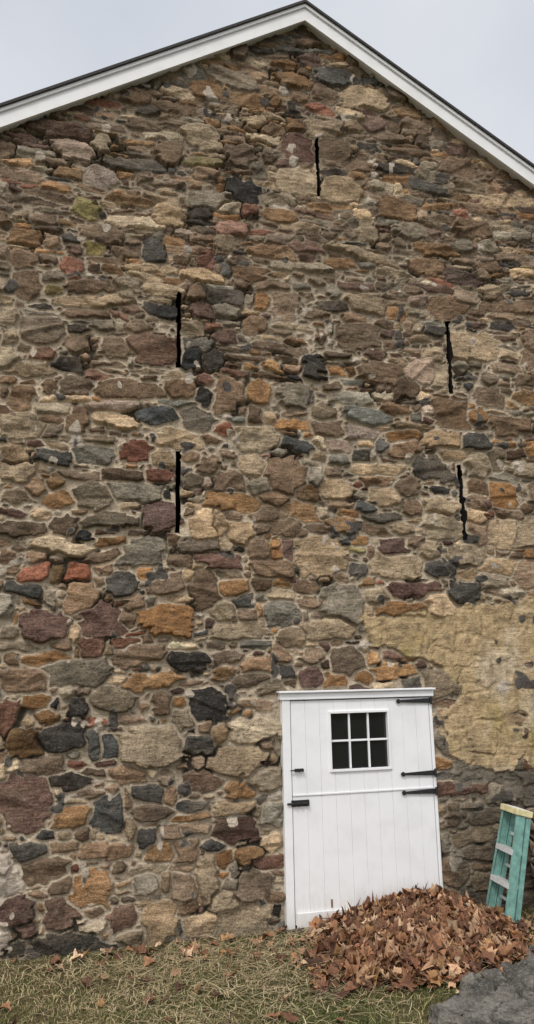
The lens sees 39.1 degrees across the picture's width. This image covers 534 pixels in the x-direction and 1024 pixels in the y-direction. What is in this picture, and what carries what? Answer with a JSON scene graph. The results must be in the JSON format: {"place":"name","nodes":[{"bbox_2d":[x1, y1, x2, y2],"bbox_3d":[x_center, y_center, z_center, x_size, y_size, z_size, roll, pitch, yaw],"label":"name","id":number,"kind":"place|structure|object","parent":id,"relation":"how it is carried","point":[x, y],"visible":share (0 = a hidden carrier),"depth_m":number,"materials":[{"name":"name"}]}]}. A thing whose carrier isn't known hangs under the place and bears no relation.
{"place":"outdoors","nodes":[
{"label":"outdoors","id":0,"kind":"place"},
{"bbox_2d":[0,903,533,1023],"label":"ground","id":1,"kind":"structure","parent":0,"point":[230,1015],"depth_m":5.09,"materials":[{"name":"plant"}]},
{"bbox_2d":[0,25,533,960],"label":"gable wall","id":2,"kind":"structure","parent":1,"relation":"on","point":[314,421],"depth_m":7.00,"materials":[{"name":"stone"}]},
{"bbox_2d":[0,23,302,132],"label":"rake soffit","id":3,"kind":"structure","parent":2,"relation":"attached to","point":[145,80],"depth_m":7.55,"materials":[{"name":"wood"}]},
{"bbox_2d":[0,8,304,128],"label":"rake board","id":4,"kind":"object","parent":2,"relation":"attached to","point":[22,113],"visible":1,"depth_m":7.49,"materials":[{"name":"white wood"}]},
{"bbox_2d":[0,4,304,112],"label":"rake crown","id":5,"kind":"object","parent":4,"relation":"attached to","point":[133,64],"visible":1,"depth_m":7.49},
{"bbox_2d":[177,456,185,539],"bbox_3d":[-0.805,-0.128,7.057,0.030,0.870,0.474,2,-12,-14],"label":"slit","id":6,"kind":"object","parent":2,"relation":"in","point":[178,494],"visible":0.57,"depth_m":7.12,"materials":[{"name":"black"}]},
{"bbox_2d":[177,296,185,367],"bbox_3d":[-0.840,-1.658,7.381,0.030,0.860,0.474,2,-12,-14],"label":"slit","id":7,"kind":"object","parent":2,"relation":"in","point":[178,340],"visible":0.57,"depth_m":7.45,"materials":[{"name":"black"}]},
{"bbox_2d":[303,23,533,189],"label":"rake soffit","id":8,"kind":"structure","parent":2,"relation":"attached to","point":[457,135],"depth_m":8.32,"materials":[{"name":"wood"}]},
{"bbox_2d":[304,9,533,186],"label":"rake board","id":9,"kind":"object","parent":2,"relation":"attached to","point":[400,84],"visible":1,"depth_m":8.23,"materials":[{"name":"white wood"}]},
{"bbox_2d":[305,4,533,172],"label":"rake crown","id":10,"kind":"object","parent":9,"relation":"attached to","point":[415,85],"visible":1,"depth_m":8.23},
{"bbox_2d":[445,321,456,393],"bbox_3d":[1.889,-1.549,8.038,0.030,0.900,0.474,2,-12,-14],"label":"slit","id":11,"kind":"object","parent":2,"relation":"attached to","point":[449,355],"visible":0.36,"depth_m":7.87,"materials":[{"name":"black"}]},
{"bbox_3d":[1.879,0.364,7.631,0.102,0.030,0.450,2,-12,-14],"label":"slit window sill","id":12,"kind":"object","parent":2,"relation":"attached to","visible":0},
{"bbox_2d":[457,465,467,539],"bbox_3d":[1.938,-0.047,7.723,0.030,0.870,0.474,2,-12,-14],"label":"slit","id":13,"kind":"object","parent":12,"relation":"on","point":[463,511],"visible":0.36,"depth_m":7.56,"materials":[{"name":"black"}]},
{"bbox_3d":[0.471,-3.181,8.053,0.094,0.030,0.450,2,-12,-14],"label":"slit window sill","id":14,"kind":"object","parent":2,"relation":"attached to","visible":0},
{"bbox_2d":[315,144,320,195],"bbox_3d":[0.527,-3.558,8.136,0.030,0.800,0.474,2,-12,-14],"label":"slit","id":15,"kind":"object","parent":14,"relation":"on","point":[317,169],"visible":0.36,"depth_m":8.02,"materials":[{"name":"black"}]},
{"bbox_2d":[0,897,533,1023],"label":"fallen leaves","id":16,"kind":"object","parent":1,"relation":"on","point":[322,983],"visible":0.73,"depth_m":5.45,"materials":[{"name":"brown plant"}]},
{"bbox_2d":[280,700,294,930],"bbox_3d":[0.158,2.569,6.478,0.072,1.840,0.212,2,-12,-14],"label":"jamb","id":17,"kind":"object","parent":1,"relation":"on","point":[289,900],"visible":0.66,"depth_m":6.37,"materials":[{"name":"white paint"}]},
{"bbox_2d":[291,799,308,806],"bbox_3d":[0.285,2.487,6.415,0.160,0.052,0.006,2,-12,-14],"label":"bolt plate","id":18,"kind":"object","parent":17,"relation":"attached to","point":[293,801],"visible":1,"depth_m":6.41,"materials":[{"name":"black metal"}]},
{"bbox_2d":[287,802,306,804],"bbox_3d":[0.266,2.483,6.396,0.190,0.018,0.018,2,-12,-14],"label":"bolt rod","id":19,"kind":"object","parent":18,"relation":"attached to","point":[299,803],"visible":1,"depth_m":6.38,"materials":[{"name":"black metal"}]},
{"bbox_2d":[278,690,433,699],"bbox_3d":[0.796,1.659,6.829,1.455,0.058,0.224,2,-12,-14],"label":"head","id":20,"kind":"object","parent":17,"relation":"on","point":[346,695],"visible":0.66,"depth_m":6.71},
{"bbox_2d":[276,687,435,713],"bbox_3d":[0.809,1.699,6.757,1.480,0.203,0.152,2,-12,-14],"label":"door header","id":21,"kind":"structure","parent":20,"relation":"attached to","point":[354,711],"depth_m":6.70,"materials":[{"name":"white paint"}]},
{"bbox_2d":[333,699,346,710],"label":"plank","id":22,"kind":"object","parent":21,"relation":"on","point":[339,705],"visible":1,"depth_m":6.69,"materials":[{"name":"white paint"}]},
{"bbox_2d":[361,699,374,709],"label":"plank","id":23,"kind":"object","parent":21,"relation":"on","point":[367,704],"visible":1,"depth_m":6.75,"materials":[{"name":"white paint"}]},
{"bbox_2d":[374,698,387,709],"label":"plank","id":24,"kind":"object","parent":21,"relation":"on","point":[380,703],"visible":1,"depth_m":6.78,"materials":[{"name":"white paint"}]},
{"bbox_2d":[287,925,309,933],"bbox_3d":[0.836,3.501,6.424,1.400,0.050,0.250,2,-12,-14],"label":"threshold","id":25,"kind":"object","parent":1,"relation":"on","point":[297,930],"visible":0.09,"depth_m":6.18,"materials":[{"name":"stone"}]},
{"bbox_2d":[292,796,309,925],"bbox_3d":[0.286,2.935,6.359,0.130,1.010,0.049,2,-12,-14],"label":"plank","id":26,"kind":"object","parent":25,"relation":"on","point":[301,862],"visible":0.78,"depth_m":6.34,"materials":[{"name":"white paint"}]},
{"bbox_2d":[290,701,306,794],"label":"plank","id":27,"kind":"object","parent":26,"relation":"on","point":[298,741],"visible":1,"depth_m":6.53,"materials":[{"name":"white paint"}]},
{"bbox_2d":[293,787,433,796],"bbox_3d":[0.857,2.446,6.576,1.310,0.016,0.007,2,-12,-14],"label":"meeting strip","id":28,"kind":"object","parent":27,"relation":"attached to","point":[362,791],"visible":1,"depth_m":6.56,"materials":[{"name":"white paint"}]},
{"bbox_2d":[307,795,324,911],"bbox_3d":[0.413,2.939,6.390,0.130,1.010,0.048,2,-12,-14],"label":"plank","id":29,"kind":"object","parent":25,"relation":"on","point":[316,862],"visible":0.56,"depth_m":6.37,"materials":[{"name":"white paint"}]},
{"bbox_2d":[305,700,321,793],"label":"plank","id":30,"kind":"object","parent":29,"relation":"on","point":[313,756],"visible":1,"depth_m":6.55,"materials":[{"name":"white paint"}]},
{"bbox_2d":[297,908,349,927],"bbox_3d":[0.876,3.402,6.366,1.290,0.113,0.019,2,-12,-14],"label":"bottom rail","id":31,"kind":"object","parent":25,"relation":"on","point":[304,919],"visible":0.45,"depth_m":6.24,"materials":[{"name":"white paint"}]},
{"bbox_2d":[322,794,339,909],"bbox_3d":[0.540,2.943,6.421,0.130,1.010,0.047,2,-12,-14],"label":"plank","id":32,"kind":"object","parent":25,"relation":"on","point":[330,848],"visible":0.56,"depth_m":6.41,"materials":[{"name":"white paint"}]},
{"bbox_2d":[321,770,335,792],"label":"plank","id":33,"kind":"object","parent":32,"relation":"on","point":[328,781],"visible":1,"depth_m":6.53,"materials":[{"name":"white paint"}]},
{"bbox_2d":[319,714,329,769],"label":"plank","id":34,"kind":"object","parent":33,"relation":"on","point":[324,741],"visible":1,"depth_m":6.59,"materials":[{"name":"white paint"}]},
{"bbox_2d":[319,700,332,713],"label":"plank","id":35,"kind":"object","parent":34,"relation":"on","point":[325,706],"visible":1,"depth_m":6.66,"materials":[{"name":"white paint"}]},
{"bbox_2d":[328,711,332,771],"bbox_3d":[0.550,2.017,6.611,0.022,0.514,0.054,2,-12,-14],"label":"sash","id":36,"kind":"object","parent":34,"relation":"on","point":[330,740],"visible":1,"depth_m":6.58,"materials":[{"name":"white paint"}]},
{"bbox_2d":[336,793,354,908],"bbox_3d":[0.668,2.947,6.452,0.130,1.010,0.047,2,-12,-14],"label":"plank","id":37,"kind":"object","parent":25,"relation":"on","point":[345,852],"visible":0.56,"depth_m":6.44,"materials":[{"name":"white paint"}]},
{"bbox_2d":[335,768,349,791],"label":"plank","id":38,"kind":"object","parent":37,"relation":"on","point":[342,781],"visible":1,"depth_m":6.55,"materials":[{"name":"white paint"}]},
{"bbox_2d":[290,696,420,795],"bbox_3d":[0.797,2.605,6.705,1.400,1.840,0.030,2,-12,-14],"label":"dark backing","id":39,"kind":"object","parent":25,"relation":"on","point":[352,698],"depth_m":6.88,"materials":[{"name":"black metal"}]},
{"bbox_2d":[350,792,368,905],"bbox_3d":[0.795,2.951,6.482,0.130,1.010,0.049,2,-12,-14],"label":"plank","id":40,"kind":"object","parent":25,"relation":"on","point":[360,861],"visible":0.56,"depth_m":6.47,"materials":[{"name":"white paint"}]},
{"bbox_2d":[350,767,363,790],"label":"plank","id":41,"kind":"object","parent":40,"relation":"on","point":[356,780],"visible":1,"depth_m":6.58,"materials":[{"name":"white paint"}]},
{"bbox_2d":[365,792,382,901],"bbox_3d":[0.922,2.956,6.513,0.130,1.010,0.048,2,-12,-14],"label":"plank","id":42,"kind":"object","parent":25,"relation":"on","point":[374,856],"visible":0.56,"depth_m":6.50,"materials":[{"name":"white paint"}]},
{"bbox_2d":[363,767,377,789],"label":"plank","id":43,"kind":"object","parent":42,"relation":"on","point":[370,779],"visible":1,"depth_m":6.62,"materials":[{"name":"white paint"}]},
{"bbox_2d":[333,766,389,771],"bbox_3d":[0.826,2.266,6.623,0.534,0.022,0.058,2,-12,-14],"label":"sash bottom","id":44,"kind":"object","parent":43,"relation":"on","point":[361,769],"visible":1,"depth_m":6.60,"materials":[{"name":"white paint"}]},
{"bbox_2d":[347,713,351,767],"bbox_3d":[0.732,2.025,6.663,0.017,0.469,0.022,2,-12,-14],"label":"window muntin","id":45,"kind":"object","parent":44,"relation":"on","point":[349,742],"visible":1,"depth_m":6.66,"materials":[{"name":"white paint"}]},
{"bbox_2d":[332,738,386,741],"bbox_3d":[0.819,2.028,6.686,0.534,0.017,0.019,2,-12,-14],"label":"muntin horizontal","id":46,"kind":"object","parent":45,"relation":"attached to","point":[344,740],"visible":1,"depth_m":6.68,"materials":[{"name":"white paint"}]},
{"bbox_2d":[331,712,387,768],"bbox_3d":[0.815,2.031,6.698,0.535,0.470,0.004,2,-12,-14],"label":"glass","id":47,"kind":"object","parent":44,"relation":"on","point":[358,730],"visible":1,"depth_m":6.70,"materials":[{"name":"black glass"}]},
{"bbox_2d":[366,713,370,766],"bbox_3d":[0.905,2.031,6.705,0.017,0.469,0.022,2,-12,-14],"label":"window muntin","id":48,"kind":"object","parent":44,"relation":"on","point":[368,738],"visible":1,"depth_m":6.70,"materials":[{"name":"white paint"}]},
{"bbox_2d":[385,709,391,768],"bbox_3d":[1.091,2.035,6.742,0.022,0.514,0.054,2,-12,-14],"label":"sash","id":49,"kind":"object","parent":44,"relation":"on","point":[388,736],"visible":1,"depth_m":6.73,"materials":[{"name":"white paint"}]},
{"bbox_2d":[379,791,397,896],"bbox_3d":[1.050,2.960,6.544,0.130,1.010,0.047,2,-12,-14],"label":"plank","id":50,"kind":"object","parent":25,"relation":"on","point":[388,854],"visible":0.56,"depth_m":6.54,"materials":[{"name":"white paint"}]},
{"bbox_2d":[378,766,391,789],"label":"plank","id":51,"kind":"object","parent":50,"relation":"on","point":[384,779],"visible":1,"depth_m":6.65,"materials":[{"name":"white paint"}]},
{"bbox_2d":[392,790,411,891],"bbox_3d":[1.177,2.964,6.574,0.130,1.010,0.048,2,-12,-14],"label":"plank","id":52,"kind":"object","parent":25,"relation":"on","point":[403,870],"visible":0.56,"depth_m":6.57,"materials":[{"name":"white paint"}]},
{"bbox_2d":[388,698,405,788],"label":"plank","id":53,"kind":"object","parent":52,"relation":"on","point":[397,744],"visible":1,"depth_m":6.74,"materials":[{"name":"white paint"}]},
{"bbox_2d":[406,789,424,889],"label":"plank","id":54,"kind":"object","parent":25,"relation":"on","point":[415,839],"visible":0.56,"depth_m":6.60,"materials":[{"name":"white paint"}]},
{"bbox_2d":[401,698,419,787],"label":"plank","id":55,"kind":"object","parent":54,"relation":"on","point":[410,737],"visible":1,"depth_m":6.77,"materials":[{"name":"white paint"}]},
{"bbox_2d":[396,698,429,702],"bbox_3d":[1.339,1.720,6.843,0.350,0.044,0.006,2,-12,-14],"label":"hinge strap","id":56,"kind":"object","parent":55,"relation":"attached to","point":[425,700],"visible":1,"depth_m":6.84,"materials":[{"name":"black metal"}]},
{"bbox_2d":[401,770,433,776],"bbox_3d":[1.355,2.336,6.713,0.340,0.044,0.006,2,-12,-14],"label":"hinge strap","id":57,"kind":"object","parent":55,"relation":"attached to","point":[430,772],"visible":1,"depth_m":6.71,"materials":[{"name":"black metal"}]},
{"bbox_2d":[402,789,434,794],"bbox_3d":[1.358,2.489,6.680,0.340,0.044,0.006,2,-12,-14],"label":"hinge strap","id":58,"kind":"object","parent":54,"relation":"attached to","point":[431,791],"visible":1,"depth_m":6.68,"materials":[{"name":"black metal"}]},
{"bbox_2d":[420,788,438,888],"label":"plank","id":59,"kind":"object","parent":25,"relation":"on","point":[429,840],"visible":0.56,"depth_m":6.63,"materials":[{"name":"white paint"}]},
{"bbox_2d":[413,697,432,786],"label":"plank","id":60,"kind":"object","parent":59,"relation":"on","point":[423,737],"visible":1,"depth_m":6.80,"materials":[{"name":"white paint"}]},
{"bbox_2d":[421,696,442,887],"bbox_3d":[1.490,2.614,6.807,0.029,1.840,0.200,2,-12,-14],"label":"jamb","id":61,"kind":"object","parent":25,"relation":"on","point":[435,799],"visible":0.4,"depth_m":6.71,"materials":[{"name":"white paint"}]},
{"bbox_2d":[291,881,533,993],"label":"leaf pile","id":62,"kind":"object","parent":1,"relation":"on","point":[482,937],"visible":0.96,"depth_m":5.55,"materials":[{"name":"brown plant"}]},
{"bbox_2d":[428,944,533,1023],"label":"stone slab","id":63,"kind":"structure","parent":1,"relation":"on","point":[499,996],"depth_m":4.72,"materials":[{"name":"grey stone"}]},
{"bbox_2d":[486,803,532,923],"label":"step ladder","id":64,"kind":"object","parent":1,"relation":"on","point":[517,851],"visible":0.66,"depth_m":6.34,"materials":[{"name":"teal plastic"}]},
{"bbox_2d":[0,0,533,163],"label":"sky","id":65,"kind":"structure","parent":0,"point":[477,55],"materials":[{"name":"white"}]},
{"bbox_2d":[346,699,360,710],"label":"plank","id":66,"kind":"object","parent":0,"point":[353,704],"visible":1,"depth_m":6.72,"materials":[{"name":"white paint"}]},
{"bbox_3d":[2.654,3.400,6.663,0.492,0.200,0.276,2,-12,-14],"label":"wall stone","id":67,"kind":"object","parent":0,"visible":0},
{"bbox_2d":[530,857,533,879],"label":"wall stone","id":68,"kind":"object","parent":67,"relation":"on","point":[532,865],"visible":1,"depth_m":6.73,"materials":[{"name":"brown stone"}]},
{"bbox_2d":[529,832,533,855],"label":"wall stone","id":69,"kind":"object","parent":68,"relation":"on","point":[531,839],"visible":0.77,"depth_m":6.77,"materials":[{"name":"brown stone"}]},
{"bbox_2d":[525,807,533,831],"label":"wall stone","id":70,"kind":"object","parent":69,"relation":"on","point":[532,820],"visible":0.37,"depth_m":6.75,"materials":[{"name":"beige stone"}]},
{"bbox_3d":[-4.579,-2.013,13.892,6.750,4.190,14.690,2,-12,-14],"label":"roof deck","id":71,"kind":"object","parent":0,"visible":0},
{"bbox_2d":[0,0,305,107],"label":"roof shingles","id":72,"kind":"object","parent":71,"relation":"on","point":[113,66],"visible":0.14,"depth_m":7.48,"materials":[{"name":"concrete"}]},
{"bbox_3d":[1.978,-1.797,15.480,6.750,4.190,14.690,2,-12,-14],"label":"roof deck","id":73,"kind":"object","parent":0,"visible":0},
{"bbox_2d":[305,0,533,167],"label":"roof shingles","id":74,"kind":"object","parent":73,"relation":"on","point":[416,81],"visible":0.1,"depth_m":8.22,"materials":[{"name":"concrete"}]},
{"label":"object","id":75,"kind":"object","parent":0,"visible":0},
{"bbox_2d":[176,292,181,314],"bbox_3d":[-0.911,-2.063,7.465,0.094,0.030,0.450,2,-12,-14],"label":"slit head","id":76,"kind":"object","parent":75,"relation":"on","point":[178,298],"visible":0.29,"depth_m":7.36},
{"bbox_3d":[-0.929,-0.132,7.027,0.030,0.870,0.474,2,-12,-14],"label":"slit","id":77,"kind":"object","parent":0,"visible":0},
{"bbox_3d":[-0.862,0.284,6.965,0.098,0.030,0.450,2,-12,-14],"label":"slit window sill","id":78,"kind":"object","parent":77,"relation":"attached to","visible":0},
{"bbox_2d":[175,463,176,532],"bbox_3d":[-0.925,-0.079,7.276,0.098,0.810,0.040,2,-12,-14],"label":"ventilation slit","id":79,"kind":"object","parent":78,"relation":"on","point":[176,497],"visible":0.21,"depth_m":7.28,"materials":[{"name":"black"}]},
{"bbox_2d":[176,450,180,462],"bbox_3d":[-0.877,-0.538,7.141,0.098,0.030,0.450,2,-12,-14],"label":"slit head","id":80,"kind":"object","parent":79,"relation":"on","point":[178,454],"visible":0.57,"depth_m":7.09}
]}

